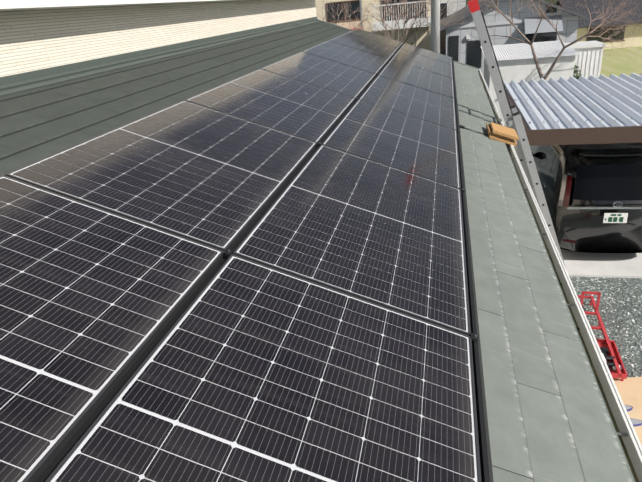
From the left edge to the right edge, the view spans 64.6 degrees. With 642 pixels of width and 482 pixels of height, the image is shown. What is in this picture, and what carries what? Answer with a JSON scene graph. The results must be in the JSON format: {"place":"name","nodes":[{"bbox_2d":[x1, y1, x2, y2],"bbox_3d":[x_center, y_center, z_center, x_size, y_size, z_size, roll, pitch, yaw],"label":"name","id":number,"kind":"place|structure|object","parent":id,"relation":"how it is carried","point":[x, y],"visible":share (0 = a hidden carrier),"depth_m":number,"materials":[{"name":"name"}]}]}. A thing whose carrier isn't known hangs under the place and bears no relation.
{"place":"outdoors","nodes":[
{"label":"outdoors","id":0,"kind":"place"},
{"bbox_2d":[0,21,633,481],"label":"roof slates","id":1,"kind":"object","parent":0,"point":[548,419],"visible":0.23,"depth_m":2.82,"materials":[{"name":"grey stone"}]},
{"bbox_2d":[460,125,487,135],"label":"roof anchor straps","id":2,"kind":"object","parent":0,"point":[462,126],"visible":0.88,"depth_m":5.59,"materials":[{"name":"grey metal"}]},
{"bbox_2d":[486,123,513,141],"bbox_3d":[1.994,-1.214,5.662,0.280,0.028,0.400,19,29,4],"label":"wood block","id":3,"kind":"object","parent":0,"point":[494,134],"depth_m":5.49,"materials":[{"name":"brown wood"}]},
{"bbox_2d":[481,12,540,209],"bbox_3d":[2.711,-0.827,6.564,0.199,4.260,0.450,-18,20,21],"label":"ladder rail","id":4,"kind":"object","parent":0,"point":[511,107],"visible":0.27,"depth_m":6.10,"materials":[{"name":"silver metal"}]},
{"bbox_2d":[466,0,557,4],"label":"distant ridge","id":5,"kind":"structure","parent":0,"point":[553,2],"depth_m":138.13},
{"bbox_2d":[446,0,578,76],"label":"grey house walls","id":6,"kind":"structure","parent":0,"point":[568,34],"depth_m":20.86,"materials":[{"name":"grey paint"}]},
{"bbox_2d":[448,3,557,67],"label":"grey house windows","id":7,"kind":"structure","parent":6,"relation":"in","point":[474,53],"depth_m":21.49,"materials":[{"name":"black glass"}]},
{"bbox_2d":[447,16,577,28],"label":"grey house trim","id":8,"kind":"structure","parent":6,"relation":"attached to","point":[508,22],"depth_m":20.88,"materials":[{"name":"white paint"}]},
{"bbox_2d":[440,0,589,30],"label":"roof","id":9,"kind":"structure","parent":6,"relation":"on","point":[466,12],"depth_m":21.03,"materials":[{"name":"grey metal"}]},
{"bbox_2d":[523,15,562,33],"bbox_3d":[8.892,-8.667,20.286,1.400,0.570,0.640,1,26,14],"label":"grey house awning","id":10,"kind":"object","parent":6,"relation":"attached to","point":[531,25],"visible":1,"depth_m":20.29,"materials":[{"name":"white metal"}]},
{"bbox_2d":[504,124,641,377],"bbox_3d":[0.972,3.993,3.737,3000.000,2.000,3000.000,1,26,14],"label":"ground","id":11,"kind":"structure","parent":0,"point":[620,308],"depth_m":7.10,"materials":[{"name":"grey gravel"}]},
{"bbox_2d":[0,0,316,76],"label":"wall","id":12,"kind":"structure","parent":11,"relation":"on","point":[34,40],"depth_m":4.38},
{"bbox_2d":[0,0,242,10],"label":"soffit","id":13,"kind":"structure","parent":12,"relation":"on","point":[9,5],"depth_m":3.61,"materials":[{"name":"white paint"}]},
{"bbox_2d":[0,17,316,85],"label":"wall flashing","id":14,"kind":"object","parent":12,"relation":"attached to","point":[14,78],"depth_m":4.37,"materials":[{"name":"beige metal"}]},
{"label":"roof","id":15,"kind":"object","parent":12,"relation":"attached to","visible":0},
{"bbox_2d":[0,19,319,96],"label":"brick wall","id":16,"kind":"structure","parent":15,"relation":"on","point":[20,86],"depth_m":4.32,"materials":[{"name":"grey"}]},
{"bbox_2d":[35,44,493,481],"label":"mounting rails","id":17,"kind":"object","parent":15,"relation":"on","point":[484,451],"visible":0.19,"depth_m":1.86,"materials":[{"name":"black metal"}]},
{"bbox_2d":[0,29,480,481],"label":"solar panel frames","id":18,"kind":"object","parent":17,"relation":"on","point":[46,460],"visible":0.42,"depth_m":2.10,"materials":[{"name":"silver metal"}]},
{"bbox_2d":[0,29,477,481],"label":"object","id":19,"kind":"object","parent":18,"relation":"in","point":[234,444],"visible":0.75,"depth_m":1.90,"materials":[{"name":"silver metal"}]},
{"bbox_2d":[0,29,474,481],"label":"photovoltaic cells","id":20,"kind":"object","parent":19,"relation":"on","point":[21,449],"visible":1,"depth_m":1.92,"materials":[{"name":"black glass"}]},
{"bbox_2d":[224,43,477,341],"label":"panel clamps","id":21,"kind":"object","parent":17,"relation":"attached to","point":[228,254],"visible":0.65,"depth_m":2.12,"materials":[{"name":"metal"}]},
{"bbox_2d":[319,20,475,67],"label":"rake trim","id":22,"kind":"structure","parent":15,"relation":"attached to","point":[351,30],"depth_m":11.02,"materials":[{"name":"grey metal"}]},
{"bbox_2d":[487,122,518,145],"bbox_3d":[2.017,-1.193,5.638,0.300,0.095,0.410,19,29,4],"label":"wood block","id":23,"kind":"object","parent":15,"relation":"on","point":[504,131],"depth_m":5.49,"materials":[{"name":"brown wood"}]},
{"bbox_2d":[477,71,634,481],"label":"gutter interior","id":24,"kind":"object","parent":15,"relation":"attached to","point":[575,328],"visible":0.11,"depth_m":2.39,"materials":[{"name":"grey metal"}]},
{"bbox_2d":[477,69,641,481],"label":"eave gutter","id":25,"kind":"object","parent":15,"relation":"attached to","point":[632,444],"visible":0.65,"depth_m":2.50,"materials":[{"name":"grey metal"}]},
{"bbox_2d":[488,89,606,361],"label":"gutter joints","id":26,"kind":"object","parent":25,"relation":"attached to","point":[603,359],"visible":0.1,"depth_m":2.30,"materials":[{"name":"grey metal"}]},
{"bbox_2d":[478,71,627,435],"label":"gutter brackets","id":27,"kind":"object","parent":25,"relation":"attached to","point":[622,434],"visible":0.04,"depth_m":2.73,"materials":[{"name":"grey metal"}]},
{"bbox_2d":[478,73,638,481],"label":"roof drip edge","id":28,"kind":"object","parent":25,"relation":"in","point":[609,410],"visible":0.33,"depth_m":2.48,"materials":[{"name":"grey metal"}]},
{"bbox_2d":[359,0,362,29],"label":"downspout","id":29,"kind":"object","parent":11,"relation":"on","point":[361,14],"visible":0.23,"depth_m":23.69,"materials":[{"name":"silver metal"}]},
{"bbox_2d":[315,0,430,50],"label":"balcony house","id":30,"kind":"structure","parent":11,"relation":"on","point":[421,33],"depth_m":25.58,"materials":[{"name":"beige paint"}]},
{"bbox_2d":[326,0,404,21],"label":"balcony frames","id":31,"kind":"structure","parent":30,"relation":"attached to","point":[344,10],"depth_m":25.57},
{"bbox_2d":[327,0,425,20],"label":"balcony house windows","id":32,"kind":"structure","parent":30,"relation":"in","point":[354,6],"depth_m":25.44,"materials":[{"name":"black glass"}]},
{"bbox_2d":[371,0,430,30],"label":"balcony railing","id":33,"kind":"object","parent":30,"relation":"attached to","point":[389,23],"visible":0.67,"depth_m":24.28,"materials":[{"name":"wood"}]},
{"bbox_2d":[384,18,410,42],"bbox_3d":[3.085,-7.534,21.432,1.586,3.545,0.684,-10,25,-10],"label":"bare shrub","id":34,"kind":"object","parent":11,"relation":"on","point":[400,33],"visible":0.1,"depth_m":20.91,"materials":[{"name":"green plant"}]},
{"bbox_2d":[375,0,430,34],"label":"bare tree","id":35,"kind":"object","parent":34,"relation":"on","point":[406,31],"visible":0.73,"depth_m":20.56,"materials":[{"name":"brown plant"}]},
{"bbox_2d":[395,21,430,46],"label":"bare branches","id":36,"kind":"object","parent":11,"relation":"on","point":[423,39],"visible":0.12,"depth_m":19.13,"materials":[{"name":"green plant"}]},
{"bbox_2d":[364,0,465,37],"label":"shrub twigs","id":37,"kind":"object","parent":36,"relation":"on","point":[391,11],"visible":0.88,"depth_m":18.53,"materials":[{"name":"brown plant"}]},
{"bbox_2d":[431,0,439,52],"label":"utility pole","id":38,"kind":"object","parent":11,"relation":"on","point":[435,25],"depth_m":16.85,"materials":[{"name":"metal"}]},
{"bbox_2d":[440,0,465,54],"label":"grey building","id":39,"kind":"structure","parent":11,"relation":"on","point":[443,38],"depth_m":28.18,"materials":[{"name":"grey paint"}]},
{"bbox_2d":[440,3,446,19],"bbox_3d":[6.629,-12.672,28.371,0.800,1.100,0.029,1,26,14],"label":"grey building window","id":40,"kind":"structure","parent":39,"relation":"in","point":[444,12],"depth_m":28.23,"materials":[{"name":"black glass"}]},
{"bbox_2d":[471,10,565,267],"bbox_3d":[2.691,-0.855,6.556,0.180,4.270,0.440,-18,20,21],"label":"aluminium ladder","id":41,"kind":"object","parent":11,"relation":"on","point":[519,128],"visible":0.54,"depth_m":6.17,"materials":[{"name":"silver metal"}]},
{"bbox_2d":[467,0,479,12],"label":"red ladder caps","id":42,"kind":"object","parent":41,"relation":"attached to","point":[473,5],"visible":1,"depth_m":5.71,"materials":[{"name":"red plastic"}]},
{"bbox_2d":[484,40,555,244],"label":"ladder rung ends","id":43,"kind":"object","parent":41,"relation":"attached to","point":[485,41],"visible":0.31,"depth_m":6.22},
{"bbox_2d":[484,55,575,123],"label":"wall","id":44,"kind":"structure","parent":11,"relation":"on","point":[517,70],"depth_m":16.46,"materials":[{"name":"white paint"}]},
{"bbox_2d":[481,40,580,60],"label":"shed roof","id":45,"kind":"structure","parent":44,"relation":"attached to","point":[524,50],"depth_m":17.37,"materials":[{"name":"white metal"}]},
{"bbox_2d":[449,0,641,79],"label":"plum tree","id":46,"kind":"object","parent":11,"relation":"on","point":[551,24],"depth_m":15.12,"materials":[{"name":"brown plant"}]},
{"bbox_2d":[504,90,641,145],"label":"carport frame","id":47,"kind":"object","parent":11,"relation":"on","point":[596,135],"visible":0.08,"depth_m":7.30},
{"bbox_2d":[503,73,641,129],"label":"corrugated carport roof","id":48,"kind":"structure","parent":47,"relation":"on","point":[592,107],"depth_m":9.01,"materials":[{"name":"silver metal"}]},
{"bbox_2d":[515,78,636,122],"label":"roofing screws","id":49,"kind":"object","parent":48,"relation":"in","point":[586,119],"visible":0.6,"depth_m":7.75,"materials":[{"name":"grey metal"}]},
{"bbox_2d":[573,65,581,78],"bbox_3d":[8.662,-5.604,18.109,0.882,1.817,1.004,-25,31,-35],"label":"plant","id":50,"kind":"object","parent":11,"relation":"on","point":[577,76],"visible":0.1,"depth_m":17.76,"materials":[{"name":"green plant"}]},
{"bbox_2d":[574,47,603,78],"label":"shed","id":51,"kind":"structure","parent":11,"relation":"on","point":[589,62],"depth_m":18.17,"materials":[{"name":"white metal"}]},
{"bbox_2d":[566,41,606,77],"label":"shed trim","id":52,"kind":"structure","parent":51,"relation":"attached to","point":[586,44],"depth_m":18.12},
{"bbox_2d":[556,0,641,28],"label":"house roof","id":53,"kind":"structure","parent":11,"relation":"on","point":[584,11],"depth_m":47.94,"materials":[{"name":"tile"}]},
{"bbox_2d":[560,249,641,277],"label":"carport slab","id":54,"kind":"structure","parent":11,"relation":"on","point":[613,265],"depth_m":8.23,"materials":[{"name":"grey concrete"}]},
{"bbox_2d":[530,143,641,252],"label":"car body","id":55,"kind":"object","parent":54,"relation":"on","point":[588,230],"visible":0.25,"depth_m":8.11,"materials":[{"name":"black metal"}]},
{"bbox_2d":[533,145,559,191],"bbox_3d":[4.857,-1.458,9.009,1.712,0.530,2.212,1,26,14],"label":"car side glass","id":56,"kind":"object","parent":55,"relation":"in","point":[546,165],"visible":0.62,"depth_m":8.96,"materials":[{"name":"grey glass"}]},
{"bbox_2d":[558,174,566,205],"bbox_3d":[4.588,-0.800,7.932,1.613,0.460,0.222,1,26,14],"label":"clear car lamp","id":57,"kind":"object","parent":55,"relation":"attached to","point":[562,191],"visible":1,"depth_m":8.10,"materials":[{"name":"grey"}]},
{"bbox_2d":[563,175,574,242],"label":"car lamps","id":58,"kind":"object","parent":55,"relation":"attached to","point":[567,192],"visible":0.97,"depth_m":8.05,"materials":[{"name":"red plastic"}]},
{"bbox_2d":[543,184,641,208],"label":"trim","id":59,"kind":"structure","parent":55,"relation":"in","point":[615,207],"depth_m":7.83,"materials":[{"name":"silver"}]},
{"bbox_2d":[573,164,641,200],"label":"rear window","id":60,"kind":"structure","parent":55,"relation":"in","point":[608,182],"depth_m":7.82,"materials":[{"name":"black glass"}]},
{"bbox_2d":[577,148,641,156],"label":"rear spoiler","id":61,"kind":"object","parent":55,"relation":"attached to","point":[615,152],"visible":0.83,"depth_m":7.80,"materials":[{"name":"black plastic"}]},
{"bbox_2d":[603,213,627,222],"bbox_3d":[4.567,-0.356,7.869,0.330,0.165,0.008,1,26,14],"label":"license plate","id":62,"kind":"object","parent":55,"relation":"attached to","point":[608,215],"visible":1,"depth_m":7.86,"materials":[{"name":"white metal"}]},
{"bbox_2d":[605,214,623,221],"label":"license plate characters","id":63,"kind":"object","parent":62,"relation":"on","point":[620,219],"visible":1,"depth_m":7.87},
{"bbox_2d":[577,291,626,380],"bbox_3d":[3.549,1.084,6.540,0.350,0.420,1.716,2,26,16],"label":"hand truck","id":64,"kind":"object","parent":11,"relation":"on","point":[610,345],"visible":0.52,"depth_m":6.37,"materials":[{"name":"paint"}]},
{"bbox_2d":[600,347,614,368],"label":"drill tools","id":65,"kind":"object","parent":64,"relation":"on","point":[604,350],"visible":0.48,"depth_m":6.07,"materials":[{"name":"black plastic"}]},
{"bbox_2d":[600,46,641,76],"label":"lot grass","id":66,"kind":"structure","parent":11,"relation":"on","point":[625,60],"depth_m":40.12,"materials":[{"name":"plant"}]},
{"bbox_2d":[613,377,641,444],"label":"cardboard","id":67,"kind":"object","parent":11,"relation":"on","point":[629,390],"visible":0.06,"depth_m":5.66,"materials":[{"name":"brown cardboard"}]},
{"bbox_2d":[576,24,641,48],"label":"house","id":68,"kind":"structure","parent":0,"point":[636,41],"depth_m":47.33,"materials":[{"name":"brown paint"}]},
{"bbox_2d":[587,27,624,40],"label":"house window","id":69,"kind":"structure","parent":68,"relation":"in","point":[619,35],"depth_m":47.47,"materials":[{"name":"black glass"}]},
{"bbox_2d":[586,26,625,41],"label":"window frame","id":70,"kind":"object","parent":68,"relation":"attached to","point":[606,34],"visible":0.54,"depth_m":47.49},
{"bbox_2d":[630,419,641,424],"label":"slipper insole","id":71,"kind":"object","parent":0,"point":[634,421],"visible":0.31,"depth_m":5.29,"materials":[{"name":"grey fabric"}]},
{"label":"shrub tree trunk","id":72,"kind":"object","parent":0,"visible":0},
{"bbox_2d":[316,2,376,28],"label":"shrub twigs","id":73,"kind":"object","parent":72,"relation":"on","point":[345,14],"visible":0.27,"depth_m":21.62,"materials":[{"name":"brown plant"}]},
{"bbox_3d":[1.224,-7.348,22.257,3.255,2.824,3.167,1,26,14],"label":"hedge","id":74,"kind":"object","parent":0,"visible":0},
{"bbox_2d":[341,3,388,36],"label":"shrub twigs","id":75,"kind":"object","parent":74,"relation":"on","point":[360,24],"visible":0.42,"depth_m":20.07,"materials":[{"name":"brown plant"}]}
]}

